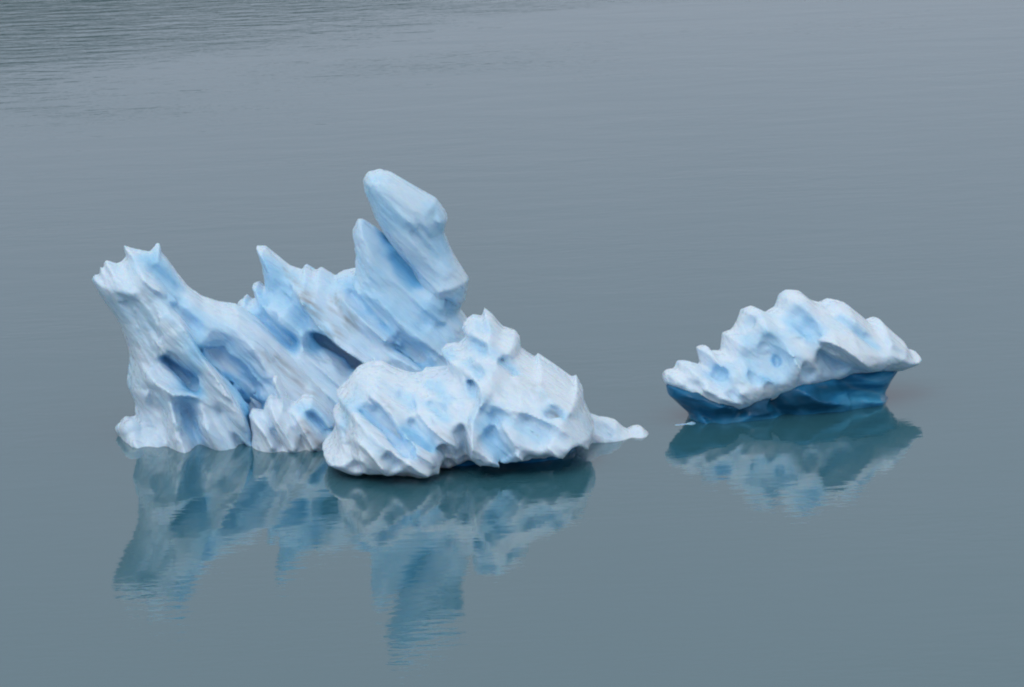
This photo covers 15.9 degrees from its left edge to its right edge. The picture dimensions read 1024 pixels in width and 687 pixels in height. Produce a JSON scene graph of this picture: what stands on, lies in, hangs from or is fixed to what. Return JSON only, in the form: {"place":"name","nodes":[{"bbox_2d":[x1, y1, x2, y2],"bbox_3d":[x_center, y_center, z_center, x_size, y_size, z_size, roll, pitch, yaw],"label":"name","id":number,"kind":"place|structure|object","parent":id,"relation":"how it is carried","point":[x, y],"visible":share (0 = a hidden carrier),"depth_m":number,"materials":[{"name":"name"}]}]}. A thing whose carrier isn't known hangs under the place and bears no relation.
{"place":"outdoors","nodes":[
{"label":"outdoors","id":0,"kind":"place"},
{"bbox_2d":[0,0,1023,686],"bbox_3d":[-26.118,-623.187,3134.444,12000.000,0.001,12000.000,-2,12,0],"label":"water","id":1,"kind":"structure","parent":0,"point":[636,198],"depth_m":206.78,"materials":[{"name":"grey liquid"}]},
{"bbox_2d":[92,169,647,477],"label":"iceberg","id":2,"kind":"object","parent":1,"relation":"on","point":[386,356],"visible":0.94,"depth_m":179.75,"materials":[{"name":"ice"}]},
{"bbox_2d":[676,422,695,424],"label":"ice fragment","id":3,"kind":"object","parent":1,"relation":"on","point":[688,423],"visible":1,"depth_m":179.68,"materials":[{"name":"ice"}]},
{"bbox_2d":[662,290,921,423],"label":"iceberg","id":4,"kind":"object","parent":1,"relation":"on","point":[796,352],"visible":0.94,"depth_m":180.29,"materials":[{"name":"ice"}]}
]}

